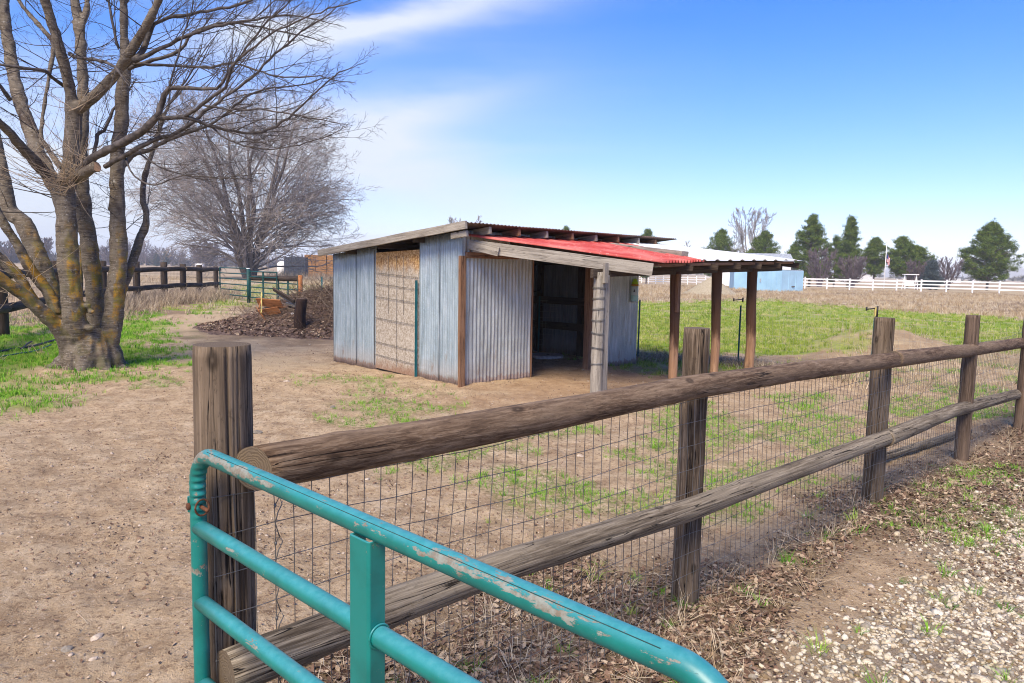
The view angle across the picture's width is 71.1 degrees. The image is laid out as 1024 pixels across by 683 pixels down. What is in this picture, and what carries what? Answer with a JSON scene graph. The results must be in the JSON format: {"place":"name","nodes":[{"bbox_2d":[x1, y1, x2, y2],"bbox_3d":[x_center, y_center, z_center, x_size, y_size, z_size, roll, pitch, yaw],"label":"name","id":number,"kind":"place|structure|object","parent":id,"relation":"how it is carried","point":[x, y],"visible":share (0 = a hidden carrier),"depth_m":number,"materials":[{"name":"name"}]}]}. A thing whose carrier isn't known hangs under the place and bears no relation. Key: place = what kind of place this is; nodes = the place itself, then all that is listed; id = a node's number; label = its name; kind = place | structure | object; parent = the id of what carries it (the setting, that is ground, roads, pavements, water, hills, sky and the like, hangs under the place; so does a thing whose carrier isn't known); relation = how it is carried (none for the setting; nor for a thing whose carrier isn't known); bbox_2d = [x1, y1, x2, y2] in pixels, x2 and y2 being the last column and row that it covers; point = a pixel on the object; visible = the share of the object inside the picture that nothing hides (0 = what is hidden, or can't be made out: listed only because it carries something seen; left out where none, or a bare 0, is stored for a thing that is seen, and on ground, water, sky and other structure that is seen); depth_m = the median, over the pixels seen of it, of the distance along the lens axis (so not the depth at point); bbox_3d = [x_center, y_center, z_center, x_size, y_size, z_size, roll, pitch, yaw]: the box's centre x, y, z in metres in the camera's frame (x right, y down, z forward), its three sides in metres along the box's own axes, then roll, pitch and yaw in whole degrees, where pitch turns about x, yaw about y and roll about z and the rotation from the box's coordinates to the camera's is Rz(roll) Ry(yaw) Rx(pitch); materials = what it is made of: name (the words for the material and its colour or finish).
{"place":"outdoors","nodes":[
{"label":"outdoors","id":0,"kind":"place"},
{"bbox_2d":[0,309,235,415],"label":"grass","id":1,"kind":"structure","parent":0,"point":[132,336],"depth_m":11.98,"materials":[{"name":"green plant"}]},
{"bbox_2d":[0,263,1023,682],"bbox_3d":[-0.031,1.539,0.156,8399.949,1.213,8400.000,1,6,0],"label":"ground","id":2,"kind":"structure","parent":0,"point":[168,583],"depth_m":5.19,"materials":[{"name":"brown soil"}]},
{"bbox_2d":[0,240,17,260],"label":"broadleaf tree","id":3,"kind":"object","parent":2,"relation":"on","point":[10,253],"visible":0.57,"depth_m":318.41,"materials":[{"name":"grey plant"}]},
{"bbox_2d":[0,339,55,356],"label":"garden hose","id":4,"kind":"object","parent":2,"relation":"on","point":[26,346],"visible":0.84,"depth_m":12.93,"materials":[{"name":"black plastic"}]},
{"bbox_2d":[41,237,53,256],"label":"broadleaf tree","id":5,"kind":"object","parent":2,"relation":"on","point":[48,243],"visible":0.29,"depth_m":297.63,"materials":[{"name":"grey plant"}]},
{"bbox_2d":[61,645,73,652],"bbox_3d":[-1.850,1.283,2.986,0.056,0.025,0.047,5,7,31],"label":"rock","id":6,"kind":"object","parent":2,"relation":"on","point":[65,649],"visible":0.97,"depth_m":2.98,"materials":[{"name":"stone"}]},
{"bbox_2d":[88,656,100,660],"bbox_3d":[-1.702,1.293,2.922,0.044,0.017,0.026,-4,8,-43],"label":"rock","id":7,"kind":"object","parent":2,"relation":"on","point":[93,658],"visible":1,"depth_m":2.91,"materials":[{"name":"stone"}]},
{"bbox_2d":[90,632,102,641],"bbox_3d":[-1.789,1.275,3.089,0.046,0.025,0.057,6,8,42],"label":"rock","id":8,"kind":"object","parent":2,"relation":"on","point":[95,637],"visible":1,"depth_m":3.08,"materials":[{"name":"stone"}]},
{"bbox_2d":[100,246,109,264],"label":"broadleaf tree","id":9,"kind":"object","parent":2,"relation":"on","point":[106,255],"visible":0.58,"depth_m":326.49,"materials":[{"name":"grey plant"}]},
{"bbox_2d":[0,261,220,336],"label":"paddock fence","id":10,"kind":"object","parent":2,"relation":"on","point":[163,269],"visible":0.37,"depth_m":27.39,"materials":[{"name":"brown wood"}]},
{"bbox_2d":[219,267,246,296],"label":"steel gate","id":11,"kind":"structure","parent":10,"relation":"attached to","point":[220,278],"depth_m":31.86,"materials":[{"name":"teal paint"}]},
{"bbox_2d":[9,283,254,326],"bbox_3d":[-12.976,-1.639,26.096,4.166,0.789,19.034,0,6,-11],"label":"dry brush","id":12,"kind":"object","parent":2,"relation":"on","point":[168,298],"visible":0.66,"depth_m":27.32,"materials":[{"name":"beige plant"}]},
{"bbox_2d":[138,245,145,264],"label":"poplar tree","id":13,"kind":"object","parent":2,"relation":"on","point":[140,258],"visible":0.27,"depth_m":381.76,"materials":[{"name":"grey plant"}]},
{"bbox_2d":[140,239,151,265],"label":"poplar tree","id":14,"kind":"object","parent":2,"relation":"on","point":[145,255],"visible":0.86,"depth_m":374.26,"materials":[{"name":"grey plant"}]},
{"bbox_2d":[147,248,154,263],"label":"poplar tree","id":15,"kind":"object","parent":2,"relation":"on","point":[151,254],"visible":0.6,"depth_m":405.73,"materials":[{"name":"grey plant"}]},
{"bbox_2d":[151,253,159,265],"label":"conifer tree","id":16,"kind":"object","parent":2,"relation":"on","point":[156,261],"visible":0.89,"depth_m":332.68,"materials":[{"name":"grey plant"}]},
{"bbox_2d":[155,247,164,261],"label":"poplar tree","id":17,"kind":"object","parent":2,"relation":"on","point":[159,252],"visible":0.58,"depth_m":391.81,"materials":[{"name":"grey plant"}]},
{"bbox_2d":[5,249,323,267],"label":"distant wood","id":18,"kind":"object","parent":2,"relation":"on","point":[186,261],"visible":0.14,"depth_m":404.04,"materials":[{"name":"plant"}]},
{"bbox_2d":[162,250,169,264],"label":"conifer tree","id":19,"kind":"object","parent":2,"relation":"on","point":[167,260],"visible":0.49,"depth_m":327.79,"materials":[{"name":"grey plant"}]},
{"bbox_2d":[166,246,176,265],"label":"poplar tree","id":20,"kind":"object","parent":2,"relation":"on","point":[172,257],"visible":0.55,"depth_m":408.34,"materials":[{"name":"grey plant"}]},
{"bbox_2d":[172,250,181,265],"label":"poplar tree","id":21,"kind":"object","parent":2,"relation":"on","point":[177,257],"visible":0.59,"depth_m":400.60,"materials":[{"name":"plant"}]},
{"bbox_2d":[0,0,385,370],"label":"bare tree","id":22,"kind":"object","parent":2,"relation":"on","point":[91,340],"visible":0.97,"depth_m":10.41,"materials":[{"name":"brown plant"}]},
{"bbox_2d":[188,241,219,267],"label":"broadleaf tree","id":23,"kind":"object","parent":2,"relation":"on","point":[200,259],"visible":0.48,"depth_m":296.32,"materials":[{"name":"grey plant"}]},
{"bbox_2d":[90,71,381,278],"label":"bare tree","id":24,"kind":"object","parent":2,"relation":"on","point":[246,252],"visible":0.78,"depth_m":73.62,"materials":[{"name":"grey plant"}]},
{"bbox_2d":[246,268,250,302],"bbox_3d":[-11.114,-2.325,30.242,0.155,1.540,0.155,1,6,0],"label":"hinge post","id":25,"kind":"object","parent":2,"relation":"on","point":[248,286],"visible":0.83,"depth_m":30.18,"materials":[{"name":"teal paint"}]},
{"bbox_2d":[249,271,277,298],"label":"steel gate","id":26,"kind":"structure","parent":25,"relation":"attached to","point":[263,282],"depth_m":29.20,"materials":[{"name":"teal paint"}]},
{"bbox_2d":[221,295,289,318],"bbox_3d":[-6.040,-1.262,23.428,4.086,0.852,9.661,1,6,0],"label":"dry brush","id":27,"kind":"object","parent":2,"relation":"on","point":[241,308],"depth_m":19.81,"materials":[{"name":"beige plant"}]},
{"bbox_2d":[253,430,261,433],"bbox_3d":[-2.493,0.883,6.968,0.115,0.048,0.076,3,6,13],"label":"rock","id":28,"kind":"object","parent":2,"relation":"on","point":[257,431],"visible":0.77,"depth_m":6.95,"materials":[{"name":"stone"}]},
{"bbox_2d":[192,292,332,339],"bbox_3d":[-5.824,-0.794,18.765,8.400,1.045,9.500,1,6,0],"label":"brush heap","id":29,"kind":"object","parent":2,"relation":"on","point":[215,331],"visible":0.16,"depth_m":16.85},
{"bbox_2d":[255,287,295,319],"bbox_3d":[-5.785,-0.843,17.655,1.229,0.967,0.607,1,6,0],"label":"scrap timber","id":30,"kind":"object","parent":29,"relation":"on","point":[273,306],"visible":0.64,"depth_m":17.60,"materials":[{"name":"orange wood"}]},
{"bbox_2d":[222,278,332,330],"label":"prunings","id":31,"kind":"object","parent":29,"relation":"on","point":[325,290],"visible":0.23,"depth_m":17.85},
{"bbox_2d":[249,275,302,293],"bbox_3d":[-9.496,-2.036,28.750,0.244,1.333,4.514,-4,8,-44],"label":"corner rail","id":32,"kind":"object","parent":2,"relation":"on","point":[299,278],"visible":0.7,"depth_m":28.00,"materials":[{"name":"brown wood"}]},
{"bbox_2d":[278,281,297,300],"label":"steel gate","id":33,"kind":"structure","parent":32,"relation":"attached to","point":[287,283],"depth_m":27.93,"materials":[{"name":"teal paint"}]},
{"bbox_2d":[277,261,283,275],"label":"white tank","id":34,"kind":"object","parent":2,"relation":"on","point":[280,263],"visible":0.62,"depth_m":110.82,"materials":[{"name":"paint"}]},
{"bbox_2d":[284,257,307,276],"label":"dark container","id":35,"kind":"object","parent":2,"relation":"on","point":[288,263],"visible":0.41,"depth_m":108.27,"materials":[{"name":"grey metal"}]},
{"bbox_2d":[264,267,332,281],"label":"dry brush","id":36,"kind":"object","parent":2,"relation":"on","point":[315,277],"visible":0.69,"depth_m":75.76,"materials":[{"name":"brown plant"}]},
{"bbox_2d":[294,298,306,329],"bbox_3d":[-4.873,-0.519,16.589,0.305,0.946,0.298,4,6,26],"label":"charred stump","id":37,"kind":"object","parent":2,"relation":"on","point":[300,309],"visible":0.73,"depth_m":16.46,"materials":[{"name":"brown wood"}]},
{"bbox_2d":[304,255,332,276],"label":"hay stack","id":38,"kind":"object","parent":2,"relation":"on","point":[329,257],"visible":0.53,"depth_m":116.21,"materials":[{"name":"plant"}]},
{"bbox_2d":[447,215,481,222],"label":"bare tree","id":39,"kind":"object","parent":2,"relation":"on","point":[452,220],"visible":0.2,"depth_m":117.53,"materials":[{"name":"grey plant"}]},
{"bbox_2d":[1,322,1018,375],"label":"dry grass","id":40,"kind":"structure","parent":2,"relation":"on","point":[842,330],"depth_m":14.43,"materials":[{"name":"brown plant"}]},
{"bbox_2d":[0,353,1023,682],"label":"leaf litter","id":41,"kind":"object","parent":2,"relation":"on","point":[622,661],"visible":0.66,"depth_m":3.56,"materials":[{"name":"brown plant"}]},
{"bbox_2d":[0,334,1023,682],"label":"pebbles","id":42,"kind":"object","parent":2,"relation":"on","point":[1012,540],"visible":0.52,"depth_m":4.47,"materials":[{"name":"stone"}]},
{"bbox_2d":[2,368,1023,682],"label":"dry stems","id":43,"kind":"object","parent":2,"relation":"on","point":[534,660],"visible":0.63,"depth_m":3.67,"materials":[{"name":"brown plant"}]},
{"bbox_2d":[8,275,1023,319],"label":"dry grass","id":44,"kind":"structure","parent":2,"relation":"on","point":[934,308],"depth_m":47.53,"materials":[{"name":"beige plant"}]},
{"bbox_2d":[10,339,1023,555],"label":"grass tufts","id":45,"kind":"object","parent":2,"relation":"on","point":[707,424],"visible":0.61,"depth_m":7.13,"materials":[{"name":"green plant"}]},
{"bbox_2d":[532,352,563,358],"bbox_3d":[0.646,0.275,13.280,0.620,0.088,0.620,1,6,0],"label":"concrete disc","id":46,"kind":"object","parent":2,"relation":"on","point":[543,355],"visible":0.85,"depth_m":13.10,"materials":[{"name":"grey concrete"}]},
{"bbox_2d":[317,221,801,392],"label":"metal shed","id":47,"kind":"structure","parent":2,"relation":"on","point":[456,303],"depth_m":10.58,"materials":[{"name":"grey metal"}]},
{"bbox_2d":[631,278,638,301],"bbox_3d":[2.125,-0.934,12.385,0.134,0.510,0.134,1,6,0],"label":"fly trap","id":48,"kind":"object","parent":47,"relation":"hanging from","point":[634,290],"visible":0.98,"depth_m":12.34,"materials":[{"name":"plastic"}]},
{"bbox_2d":[611,243,688,255],"bbox_3d":[2.014,-1.373,10.688,0.162,0.206,1.386,-4,8,-40],"label":"roof plank","id":49,"kind":"object","parent":47,"relation":"on","point":[676,252],"visible":0.63,"depth_m":10.42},
{"bbox_2d":[163,284,1022,332],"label":"grass","id":50,"kind":"structure","parent":2,"relation":"on","point":[890,312],"depth_m":29.16,"materials":[{"name":"green plant"}]},
{"bbox_2d":[192,315,1023,682],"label":"rail fence","id":51,"kind":"object","parent":2,"relation":"on","point":[222,399],"visible":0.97,"depth_m":2.64,"materials":[{"name":"brown wood"}]},
{"bbox_2d":[186,449,728,682],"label":"tube gate","id":52,"kind":"structure","parent":51,"relation":"attached to","point":[374,637],"depth_m":1.26,"materials":[{"name":"teal metal"}]},
{"bbox_2d":[274,407,1023,682],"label":"dry weeds","id":53,"kind":"object","parent":2,"relation":"on","point":[677,611],"visible":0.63,"depth_m":3.44,"materials":[{"name":"beige plant"}]},
{"bbox_2d":[640,228,659,283],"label":"pine tree","id":54,"kind":"object","parent":2,"relation":"on","point":[648,232],"visible":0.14,"depth_m":116.55,"materials":[{"name":"green plant"}]},
{"bbox_2d":[387,480,1022,682],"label":"grass clumps","id":55,"kind":"object","parent":2,"relation":"on","point":[901,580],"visible":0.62,"depth_m":3.52,"materials":[{"name":"green plant"}]},
{"bbox_2d":[683,277,736,295],"bbox_3d":[14.534,-4.029,52.331,6.400,1.380,6.400,1,6,0],"label":"gravel heap","id":56,"kind":"object","parent":2,"relation":"on","point":[704,286],"visible":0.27,"depth_m":51.40,"materials":[{"name":"beige gravel"}]},
{"bbox_2d":[703,227,742,276],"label":"pine tree","id":57,"kind":"object","parent":2,"relation":"on","point":[722,240],"visible":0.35,"depth_m":120.09,"materials":[{"name":"green plant"}]},
{"bbox_2d":[729,272,746,288],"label":"metal storage shed","id":58,"kind":"structure","parent":2,"relation":"on","point":[737,280],"depth_m":73.56,"materials":[{"name":"white paint"}]},
{"bbox_2d":[728,207,775,252],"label":"bare tree","id":59,"kind":"object","parent":2,"relation":"on","point":[744,233],"visible":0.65,"depth_m":116.36,"materials":[{"name":"grey plant"}]},
{"bbox_2d":[722,253,794,285],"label":"barn","id":60,"kind":"structure","parent":2,"relation":"on","point":[725,278],"depth_m":90.28,"materials":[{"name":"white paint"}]},
{"bbox_2d":[744,229,782,253],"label":"pine tree","id":61,"kind":"object","parent":2,"relation":"on","point":[762,243],"visible":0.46,"depth_m":110.24,"materials":[{"name":"green plant"}]},
{"bbox_2d":[636,349,892,391],"bbox_3d":[3.971,0.358,12.340,1.833,0.253,5.131,-5,8,-44],"label":"dry brush","id":62,"kind":"object","parent":2,"relation":"on","point":[660,356],"visible":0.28,"depth_m":12.78,"materials":[{"name":"brown plant"}]},
{"bbox_2d":[533,289,1021,395],"bbox_3d":[4.010,-0.043,12.159,8.181,1.440,1.054,5,7,35],"label":"wire field fence","id":63,"kind":"object","parent":2,"relation":"on","point":[874,308],"visible":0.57,"depth_m":12.19,"materials":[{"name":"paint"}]},
{"bbox_2d":[757,269,803,291],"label":"metal storage shed","id":64,"kind":"structure","parent":2,"relation":"on","point":[785,280],"depth_m":65.72,"materials":[{"name":"metal"}]},
{"bbox_2d":[551,315,1021,377],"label":"grass","id":65,"kind":"structure","parent":2,"relation":"on","point":[770,345],"depth_m":18.91,"materials":[{"name":"green plant"}]},
{"bbox_2d":[787,243,806,279],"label":"pine tree","id":66,"kind":"object","parent":2,"relation":"on","point":[793,244],"visible":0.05,"depth_m":116.72,"materials":[{"name":"green plant"}]},
{"bbox_2d":[784,213,836,286],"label":"pine tree","id":67,"kind":"object","parent":2,"relation":"on","point":[811,235],"visible":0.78,"depth_m":106.15,"materials":[{"name":"green plant"}]},
{"bbox_2d":[806,248,838,286],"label":"bare tree","id":68,"kind":"object","parent":2,"relation":"on","point":[812,256],"visible":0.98,"depth_m":96.01,"materials":[{"name":"grey plant"}]},
{"bbox_2d":[639,276,1023,293],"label":"vinyl fence","id":69,"kind":"object","parent":2,"relation":"on","point":[873,283],"visible":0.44,"depth_m":82.25,"materials":[{"name":"white plastic"}]},
{"bbox_2d":[825,234,843,284],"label":"pine tree","id":70,"kind":"object","parent":2,"relation":"on","point":[835,238],"visible":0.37,"depth_m":110.82,"materials":[{"name":"green plant"}]},
{"bbox_2d":[832,214,866,287],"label":"pine tree","id":71,"kind":"object","parent":2,"relation":"on","point":[848,246],"visible":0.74,"depth_m":104.46,"materials":[{"name":"green plant"}]},
{"bbox_2d":[836,255,867,287],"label":"bare tree","id":72,"kind":"object","parent":2,"relation":"on","point":[859,265],"visible":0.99,"depth_m":96.98,"materials":[{"name":"grey plant"}]},
{"bbox_2d":[683,274,1023,281],"bbox_3d":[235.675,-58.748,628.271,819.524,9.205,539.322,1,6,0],"label":"distant wood","id":73,"kind":"object","parent":2,"relation":"on","point":[1018,278],"visible":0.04,"depth_m":501.95,"materials":[{"name":"plant"}]},
{"bbox_2d":[857,272,872,281],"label":"building","id":74,"kind":"structure","parent":2,"relation":"on","point":[867,277],"depth_m":276.18,"materials":[{"name":"white"}]},
{"bbox_2d":[861,236,890,278],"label":"pine tree","id":75,"kind":"object","parent":2,"relation":"on","point":[875,249],"visible":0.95,"depth_m":106.60,"materials":[{"name":"green plant"}]},
{"bbox_2d":[883,242,886,288],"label":"flagpole","id":76,"kind":"object","parent":2,"relation":"on","point":[885,264],"visible":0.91,"depth_m":91.34,"materials":[{"name":"white metal"}]},
{"bbox_2d":[886,254,889,266],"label":"flag","id":77,"kind":"object","parent":76,"relation":"attached to","point":[888,260],"visible":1,"depth_m":91.22,"materials":[{"name":"multicoloured fabric"}]},
{"bbox_2d":[901,274,918,289],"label":"swing frame","id":78,"kind":"object","parent":2,"relation":"on","point":[904,282],"visible":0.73,"depth_m":95.43,"materials":[{"name":"white plastic"}]},
{"bbox_2d":[884,235,937,288],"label":"pine tree","id":79,"kind":"object","parent":2,"relation":"on","point":[906,249],"visible":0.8,"depth_m":104.37,"materials":[{"name":"green plant"}]},
{"bbox_2d":[905,258,930,289],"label":"bare tree","id":80,"kind":"object","parent":2,"relation":"on","point":[918,269],"visible":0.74,"depth_m":97.95,"materials":[{"name":"plant"}]},
{"bbox_2d":[821,334,1019,400],"bbox_3d":[7.453,0.233,12.672,3.936,0.576,8.626,6,7,38],"label":"dry brush","id":81,"kind":"object","parent":2,"relation":"on","point":[916,372],"visible":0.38,"depth_m":10.79,"materials":[{"name":"beige plant"}]},
{"bbox_2d":[918,259,944,289],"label":"spruce tree","id":82,"kind":"object","parent":2,"relation":"on","point":[931,272],"visible":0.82,"depth_m":95.92,"materials":[{"name":"green plant"}]},
{"bbox_2d":[937,256,963,289],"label":"bare tree","id":83,"kind":"object","parent":2,"relation":"on","point":[947,269],"visible":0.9,"depth_m":98.91,"materials":[{"name":"grey plant"}]},
{"bbox_2d":[941,275,961,282],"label":"building","id":84,"kind":"structure","parent":2,"relation":"on","point":[959,278],"depth_m":296.18,"materials":[{"name":"white"}]},
{"bbox_2d":[957,217,1023,290],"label":"pine tree","id":85,"kind":"object","parent":2,"relation":"on","point":[991,237],"visible":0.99,"depth_m":99.08,"materials":[{"name":"green plant"}]},
{"bbox_2d":[0,0,1023,268],"label":"sky","id":86,"kind":"structure","parent":0,"point":[627,117],"materials":[{"name":"blue"}]},
{"bbox_2d":[188,259,1023,279],"bbox_3d":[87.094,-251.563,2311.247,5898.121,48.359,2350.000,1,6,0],"label":"hills","id":87,"kind":"structure","parent":0,"point":[1020,272],"depth_m":2143.27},
{"bbox_2d":[683,479,1023,682],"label":"gravel","id":88,"kind":"structure","parent":0,"point":[939,614],"depth_m":3.25,"materials":[{"name":"beige gravel"}]}
]}

